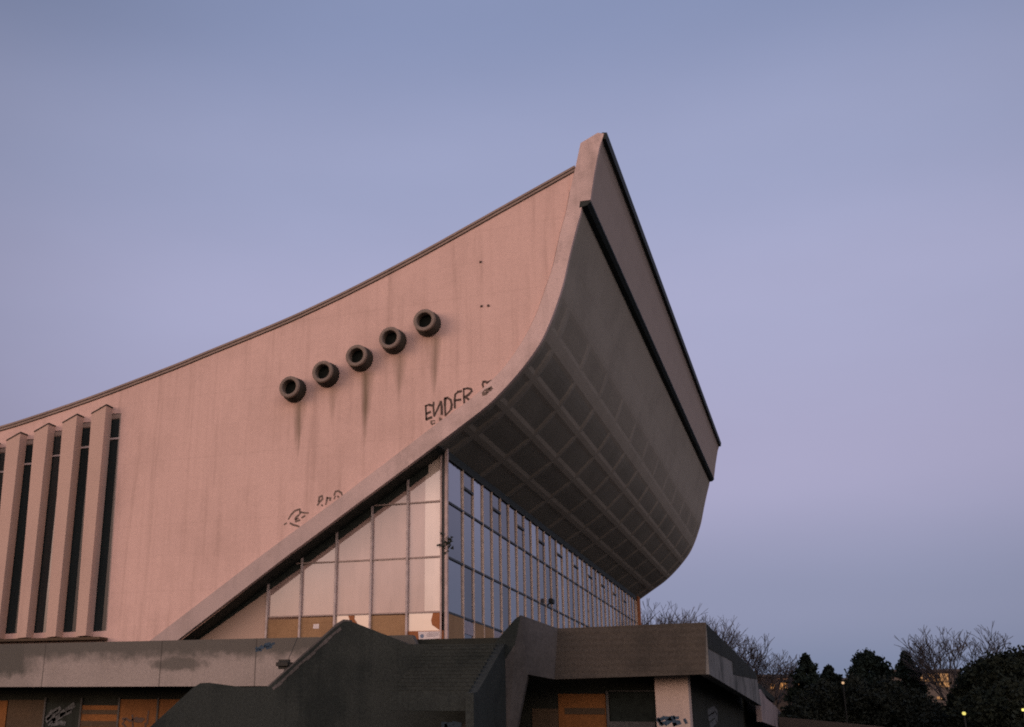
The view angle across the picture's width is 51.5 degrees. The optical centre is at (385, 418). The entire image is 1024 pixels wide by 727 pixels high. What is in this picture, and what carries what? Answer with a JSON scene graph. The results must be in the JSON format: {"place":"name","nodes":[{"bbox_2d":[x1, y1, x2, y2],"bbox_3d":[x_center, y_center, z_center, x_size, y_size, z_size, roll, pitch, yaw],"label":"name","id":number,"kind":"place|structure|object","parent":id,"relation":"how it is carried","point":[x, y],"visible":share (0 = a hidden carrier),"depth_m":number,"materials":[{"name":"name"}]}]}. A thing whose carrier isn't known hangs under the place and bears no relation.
{"place":"outdoors","nodes":[
{"label":"outdoors","id":0,"kind":"place"},
{"bbox_2d":[151,615,557,726],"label":"staircase","id":1,"kind":"structure","parent":0,"point":[345,673],"depth_m":45.34,"materials":[{"name":"concrete"}]},
{"bbox_2d":[0,0,1023,677],"label":"sky","id":2,"kind":"structure","parent":0,"point":[827,196],"materials":[{"name":"blue"}]},
{"bbox_2d":[758,674,798,711],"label":"apartment building","id":3,"kind":"structure","parent":0,"point":[782,703],"depth_m":172.98,"materials":[{"name":"concrete"}]},
{"bbox_2d":[778,717,882,726],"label":"retaining wall","id":4,"kind":"structure","parent":0,"point":[789,722],"depth_m":85.93,"materials":[{"name":"grey concrete"}]},
{"bbox_2d":[888,669,959,705],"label":"apartment building","id":5,"kind":"structure","parent":0,"point":[935,695],"depth_m":150.93,"materials":[{"name":"concrete"}]},
{"bbox_2d":[925,673,947,681],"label":"window","id":6,"kind":"structure","parent":5,"relation":"in","point":[940,673],"depth_m":151.11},
{"label":"ground","id":7,"kind":"structure","parent":0,"visible":0},
{"bbox_2d":[0,622,779,726],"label":"terrace","id":8,"kind":"structure","parent":7,"relation":"on","point":[703,674],"depth_m":50.65,"materials":[{"name":"concrete"}]},
{"bbox_2d":[44,703,79,726],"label":"window","id":9,"kind":"structure","parent":8,"relation":"in","point":[72,719],"depth_m":55.77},
{"bbox_2d":[276,637,297,670],"bbox_3d":[-4.521,11.397,48.733,0.800,2.559,1.181,-6,-18,21],"label":"floodlight","id":10,"kind":"object","parent":8,"relation":"on","point":[284,664],"visible":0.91,"depth_m":48.27,"materials":[{"name":"black metal"}]},
{"bbox_2d":[0,132,720,643],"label":"concert hall","id":11,"kind":"structure","parent":8,"relation":"on","point":[508,398],"depth_m":55.96,"materials":[{"name":"concrete"}]},
{"bbox_2d":[0,448,5,503],"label":"window","id":12,"kind":"structure","parent":11,"relation":"in","point":[2,450],"depth_m":62.03,"materials":[{"name":"glass"}]},
{"bbox_2d":[5,439,33,633],"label":"window","id":13,"kind":"structure","parent":11,"relation":"in","point":[13,608],"depth_m":59.82,"materials":[{"name":"glass"}]},
{"bbox_2d":[34,431,61,632],"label":"window","id":14,"kind":"structure","parent":11,"relation":"in","point":[45,571],"depth_m":59.13,"materials":[{"name":"glass"}]},
{"bbox_2d":[63,422,90,631],"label":"window","id":15,"kind":"structure","parent":11,"relation":"in","point":[70,619],"depth_m":58.44,"materials":[{"name":"glass"}]},
{"bbox_2d":[93,413,121,631],"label":"window","id":16,"kind":"structure","parent":11,"relation":"in","point":[104,572],"depth_m":57.79,"materials":[{"name":"glass"}]},
{"bbox_2d":[269,568,300,615],"bbox_3d":[-5.170,8.696,54.117,1.900,3.022,0.003,-6,-18,21],"label":"window pane","id":17,"kind":"structure","parent":11,"relation":"in","point":[284,597],"depth_m":53.97,"materials":[{"name":"white glass"}]},
{"bbox_2d":[313,624,318,628],"bbox_3d":[-3.497,10.463,52.775,0.339,0.235,0.004,-6,-18,21],"label":"paper notice","id":18,"kind":"object","parent":11,"relation":"attached to","point":[315,626],"visible":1,"depth_m":52.77,"materials":[{"name":"white paper"}]},
{"bbox_2d":[302,543,334,614],"bbox_3d":[-3.386,7.926,53.598,1.930,4.251,0.006,-6,-18,21],"label":"window pane","id":19,"kind":"structure","parent":11,"relation":"in","point":[318,578],"depth_m":53.44,"materials":[{"name":"white glass"}]},
{"bbox_2d":[336,615,368,627],"label":"window pane","id":20,"kind":"structure","parent":11,"relation":"in","point":[363,620],"depth_m":52.06,"materials":[{"name":"white glass"}]},
{"bbox_2d":[336,516,370,613],"bbox_3d":[-1.584,7.144,53.073,1.940,5.500,0.007,-6,-18,21],"label":"window pane","id":21,"kind":"structure","parent":11,"relation":"in","point":[353,578],"depth_m":52.90,"materials":[{"name":"beige glass"}]},
{"bbox_2d":[372,490,406,612],"bbox_3d":[0.218,6.370,52.546,1.930,6.733,0.004,-6,-18,21],"label":"window pane","id":22,"kind":"structure","parent":11,"relation":"in","point":[389,533],"depth_m":52.36,"materials":[{"name":"beige glass"}]},
{"bbox_2d":[408,476,439,611],"bbox_3d":[2.021,5.587,52.024,1.940,7.985,0.002,-6,-18,21],"label":"window pane","id":23,"kind":"structure","parent":11,"relation":"in","point":[416,587],"depth_m":51.96,"materials":[{"name":"beige glass"}]},
{"bbox_2d":[408,613,439,630],"label":"window pane","id":24,"kind":"structure","parent":11,"relation":"in","point":[416,621],"depth_m":50.81,"materials":[{"name":"white glass"}]},
{"bbox_2d":[418,631,439,638],"bbox_3d":[2.112,10.424,50.388,1.175,0.380,0.012,-6,-18,21],"label":"banner","id":25,"kind":"object","parent":11,"relation":"attached to","point":[429,635],"visible":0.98,"depth_m":50.40,"materials":[{"name":"white fabric"}]},
{"bbox_2d":[437,532,453,554],"bbox_3d":[2.913,6.098,51.238,0.936,1.138,0.212,-6,-18,21],"label":"tattered cloth","id":26,"kind":"object","parent":11,"relation":"attached to","point":[448,542],"visible":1,"depth_m":51.19,"materials":[{"name":"fabric"}]},
{"bbox_2d":[449,461,462,615],"bbox_3d":[3.459,6.024,52.767,0.014,7.637,2.540,-6,-18,21],"label":"window pane","id":27,"kind":"structure","parent":11,"relation":"in","point":[455,474],"depth_m":52.91,"materials":[{"name":"blue glass"}]},
{"bbox_2d":[464,472,472,637],"bbox_3d":[4.255,7.341,54.437,0.027,9.147,1.742,-6,-18,21],"label":"window pane","id":28,"kind":"structure","parent":11,"relation":"in","point":[468,537],"depth_m":54.65,"materials":[{"name":"blue glass"}]},
{"bbox_2d":[474,480,482,622],"bbox_3d":[4.927,7.103,56.197,0.017,7.637,1.742,-6,-18,21],"label":"window pane","id":29,"kind":"structure","parent":11,"relation":"in","point":[477,486],"depth_m":56.29,"materials":[{"name":"blue glass"}]},
{"bbox_2d":[483,486,491,625],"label":"window pane","id":30,"kind":"structure","parent":11,"relation":"in","point":[487,494],"depth_m":57.84,"materials":[{"name":"blue glass"}]},
{"bbox_2d":[492,493,500,632],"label":"window pane","id":31,"kind":"structure","parent":11,"relation":"in","point":[496,517],"depth_m":59.31,"materials":[{"name":"blue glass"}]},
{"bbox_2d":[501,500,509,630],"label":"window pane","id":32,"kind":"structure","parent":11,"relation":"in","point":[504,510],"depth_m":60.97,"materials":[{"name":"blue glass"}]},
{"bbox_2d":[509,506,517,622],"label":"window pane","id":33,"kind":"structure","parent":11,"relation":"in","point":[513,569],"depth_m":62.61,"materials":[{"name":"blue glass"}]},
{"bbox_2d":[517,512,524,615],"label":"window pane","id":34,"kind":"structure","parent":11,"relation":"in","point":[519,517],"depth_m":64.19,"materials":[{"name":"blue glass"}]},
{"bbox_2d":[524,517,531,618],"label":"window pane","id":35,"kind":"structure","parent":11,"relation":"in","point":[527,523],"depth_m":65.77,"materials":[{"name":"blue glass"}]},
{"bbox_2d":[531,522,538,620],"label":"window pane","id":36,"kind":"structure","parent":11,"relation":"in","point":[534,528],"depth_m":67.29,"materials":[{"name":"blue glass"}]},
{"bbox_2d":[538,528,545,623],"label":"window pane","id":37,"kind":"structure","parent":11,"relation":"in","point":[540,533],"depth_m":68.83,"materials":[{"name":"blue glass"}]},
{"bbox_2d":[545,533,551,625],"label":"window pane","id":38,"kind":"structure","parent":11,"relation":"in","point":[547,541],"depth_m":70.45,"materials":[{"name":"blue glass"}]},
{"bbox_2d":[547,598,554,604],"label":"wall lamp","id":39,"kind":"object","parent":11,"relation":"attached to","point":[551,601],"visible":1,"depth_m":69.26,"materials":[{"name":"black metal"}]},
{"bbox_2d":[551,537,557,627],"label":"window pane","id":40,"kind":"structure","parent":11,"relation":"in","point":[553,543],"depth_m":71.98,"materials":[{"name":"blue glass"}]},
{"bbox_2d":[557,542,563,627],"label":"window pane","id":41,"kind":"structure","parent":11,"relation":"in","point":[559,560],"depth_m":73.50,"materials":[{"name":"blue glass"}]},
{"bbox_2d":[563,546,568,627],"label":"window pane","id":42,"kind":"structure","parent":11,"relation":"in","point":[566,605],"depth_m":75.11,"materials":[{"name":"blue glass"}]},
{"bbox_2d":[568,550,574,627],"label":"window pane","id":43,"kind":"structure","parent":11,"relation":"in","point":[569,553],"depth_m":76.64,"materials":[{"name":"blue glass"}]},
{"bbox_2d":[573,554,578,627],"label":"window pane","id":44,"kind":"structure","parent":11,"relation":"in","point":[574,556],"depth_m":78.22,"materials":[{"name":"blue glass"}]},
{"bbox_2d":[578,558,583,626],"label":"window pane","id":45,"kind":"structure","parent":11,"relation":"in","point":[579,560],"depth_m":79.83,"materials":[{"name":"blue glass"}]},
{"bbox_2d":[583,561,588,625],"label":"window pane","id":46,"kind":"structure","parent":11,"relation":"in","point":[584,564],"depth_m":81.40,"materials":[{"name":"blue glass"}]},
{"bbox_2d":[588,565,592,626],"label":"window pane","id":47,"kind":"structure","parent":11,"relation":"in","point":[589,568],"depth_m":82.90,"materials":[{"name":"blue glass"}]},
{"bbox_2d":[592,568,597,626],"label":"window pane","id":48,"kind":"structure","parent":11,"relation":"in","point":[593,571],"depth_m":84.52,"materials":[{"name":"blue glass"}]},
{"bbox_2d":[597,572,601,626],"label":"window pane","id":49,"kind":"structure","parent":11,"relation":"in","point":[598,575],"depth_m":86.08,"materials":[{"name":"blue glass"}]},
{"bbox_2d":[601,575,605,626],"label":"window pane","id":50,"kind":"structure","parent":11,"relation":"in","point":[602,577],"depth_m":87.65,"materials":[{"name":"blue glass"}]},
{"bbox_2d":[605,578,609,625],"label":"window pane","id":51,"kind":"structure","parent":11,"relation":"in","point":[606,580],"depth_m":89.23,"materials":[{"name":"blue glass"}]},
{"bbox_2d":[609,581,612,625],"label":"window pane","id":52,"kind":"structure","parent":11,"relation":"in","point":[610,588],"depth_m":90.80,"materials":[{"name":"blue glass"}]},
{"bbox_2d":[612,583,616,625],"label":"window pane","id":53,"kind":"structure","parent":11,"relation":"in","point":[614,597],"depth_m":92.37,"materials":[{"name":"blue glass"}]},
{"bbox_2d":[616,586,619,625],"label":"window pane","id":54,"kind":"structure","parent":11,"relation":"in","point":[617,588],"depth_m":93.94,"materials":[{"name":"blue glass"}]},
{"bbox_2d":[620,589,623,625],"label":"window pane","id":55,"kind":"structure","parent":11,"relation":"in","point":[621,603],"depth_m":95.50,"materials":[{"name":"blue glass"}]},
{"bbox_2d":[623,591,626,625],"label":"window pane","id":56,"kind":"structure","parent":11,"relation":"in","point":[624,597],"depth_m":97.07,"materials":[{"name":"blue glass"}]},
{"bbox_2d":[626,594,629,625],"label":"window pane","id":57,"kind":"structure","parent":11,"relation":"in","point":[628,614],"depth_m":98.72,"materials":[{"name":"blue glass"}]},
{"bbox_2d":[630,597,632,624],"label":"window pane","id":58,"kind":"structure","parent":11,"relation":"in","point":[631,614],"depth_m":100.26,"materials":[{"name":"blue glass"}]},
{"bbox_2d":[633,599,635,624],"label":"window pane","id":59,"kind":"structure","parent":11,"relation":"in","point":[633,599],"depth_m":101.85,"materials":[{"name":"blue glass"}]},
{"bbox_2d":[609,689,656,726],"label":"window","id":60,"kind":"structure","parent":8,"relation":"in","point":[624,706],"depth_m":45.11,"materials":[{"name":"black glass"}]},
{"bbox_2d":[641,598,717,631],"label":"bare tree","id":61,"kind":"object","parent":7,"relation":"on","point":[665,620],"visible":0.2,"depth_m":118.82,"materials":[{"name":"brown plant"}]},
{"bbox_2d":[643,612,759,658],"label":"bare tree","id":62,"kind":"object","parent":7,"relation":"on","point":[731,640],"visible":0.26,"depth_m":123.13,"materials":[{"name":"brown plant"}]},
{"bbox_2d":[722,633,797,690],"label":"bare tree","id":63,"kind":"object","parent":7,"relation":"on","point":[753,648],"visible":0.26,"depth_m":107.94,"materials":[{"name":"brown plant"}]},
{"bbox_2d":[738,646,816,706],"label":"bare tree","id":64,"kind":"object","parent":7,"relation":"on","point":[787,685],"visible":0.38,"depth_m":114.05,"materials":[{"name":"brown plant"}]},
{"bbox_2d":[769,701,816,726],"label":"bush","id":65,"kind":"object","parent":7,"relation":"on","point":[796,711],"visible":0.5,"depth_m":94.94,"materials":[{"name":"green plant"}]},
{"bbox_2d":[775,652,829,709],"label":"conifer","id":66,"kind":"object","parent":7,"relation":"on","point":[805,672],"visible":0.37,"depth_m":106.53,"materials":[{"name":"green plant"}]},
{"bbox_2d":[787,676,853,722],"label":"bush","id":67,"kind":"object","parent":7,"relation":"on","point":[810,698],"visible":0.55,"depth_m":95.27,"materials":[{"name":"green plant"}]},
{"bbox_2d":[820,664,842,685],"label":"conifer","id":68,"kind":"object","parent":7,"relation":"on","point":[828,672],"visible":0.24,"depth_m":109.16,"materials":[{"name":"green plant"}]},
{"bbox_2d":[842,681,847,722],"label":"street lamp","id":69,"kind":"object","parent":7,"relation":"on","point":[845,702],"visible":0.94,"depth_m":92.50,"materials":[{"name":"black metal"}]},
{"bbox_2d":[821,669,896,726],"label":"bush","id":70,"kind":"object","parent":7,"relation":"on","point":[853,684],"visible":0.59,"depth_m":94.22,"materials":[{"name":"green plant"}]},
{"bbox_2d":[844,647,894,687],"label":"evergreen tree","id":71,"kind":"object","parent":7,"relation":"on","point":[865,662],"visible":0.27,"depth_m":106.11,"materials":[{"name":"green plant"}]},
{"bbox_2d":[847,672,933,726],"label":"bush","id":72,"kind":"object","parent":7,"relation":"on","point":[890,690],"visible":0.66,"depth_m":92.18,"materials":[{"name":"green plant"}]},
{"bbox_2d":[891,650,932,698],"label":"conifer","id":73,"kind":"object","parent":7,"relation":"on","point":[902,673],"visible":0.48,"depth_m":102.69,"materials":[{"name":"green plant"}]},
{"bbox_2d":[891,685,944,726],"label":"bush","id":74,"kind":"object","parent":7,"relation":"on","point":[923,702],"visible":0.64,"depth_m":90.90,"materials":[{"name":"green plant"}]},
{"bbox_2d":[942,673,959,719],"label":"dense tree","id":75,"kind":"object","parent":7,"relation":"on","point":[946,706],"visible":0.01,"depth_m":85.33,"materials":[{"name":"green plant"}]},
{"bbox_2d":[894,621,1012,702],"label":"bare tree","id":76,"kind":"object","parent":7,"relation":"on","point":[927,670],"visible":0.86,"depth_m":95.80,"materials":[{"name":"brown plant"}]},
{"bbox_2d":[942,685,985,726],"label":"dense tree","id":77,"kind":"object","parent":7,"relation":"on","point":[957,714],"visible":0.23,"depth_m":74.36,"materials":[{"name":"green plant"}]},
{"bbox_2d":[962,711,966,726],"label":"street lamp","id":78,"kind":"object","parent":7,"relation":"on","point":[964,713],"visible":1,"depth_m":69.65,"materials":[{"name":"black metal"}]},
{"bbox_2d":[946,661,990,711],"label":"dense tree","id":79,"kind":"object","parent":7,"relation":"on","point":[959,686],"visible":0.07,"depth_m":82.61,"materials":[{"name":"green plant"}]},
{"bbox_2d":[946,650,1023,709],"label":"dense tree","id":80,"kind":"object","parent":7,"relation":"on","point":[996,667],"visible":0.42,"depth_m":80.85,"materials":[{"name":"green plant"}]},
{"bbox_2d":[956,675,1023,726],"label":"dense tree","id":81,"kind":"object","parent":7,"relation":"on","point":[1002,706],"visible":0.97,"depth_m":70.89,"materials":[{"name":"green plant"}]},
{"bbox_2d":[994,643,1023,679],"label":"dense tree","id":82,"kind":"object","parent":7,"relation":"on","point":[1019,654],"visible":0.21,"depth_m":81.65,"materials":[{"name":"green plant"}]}
]}

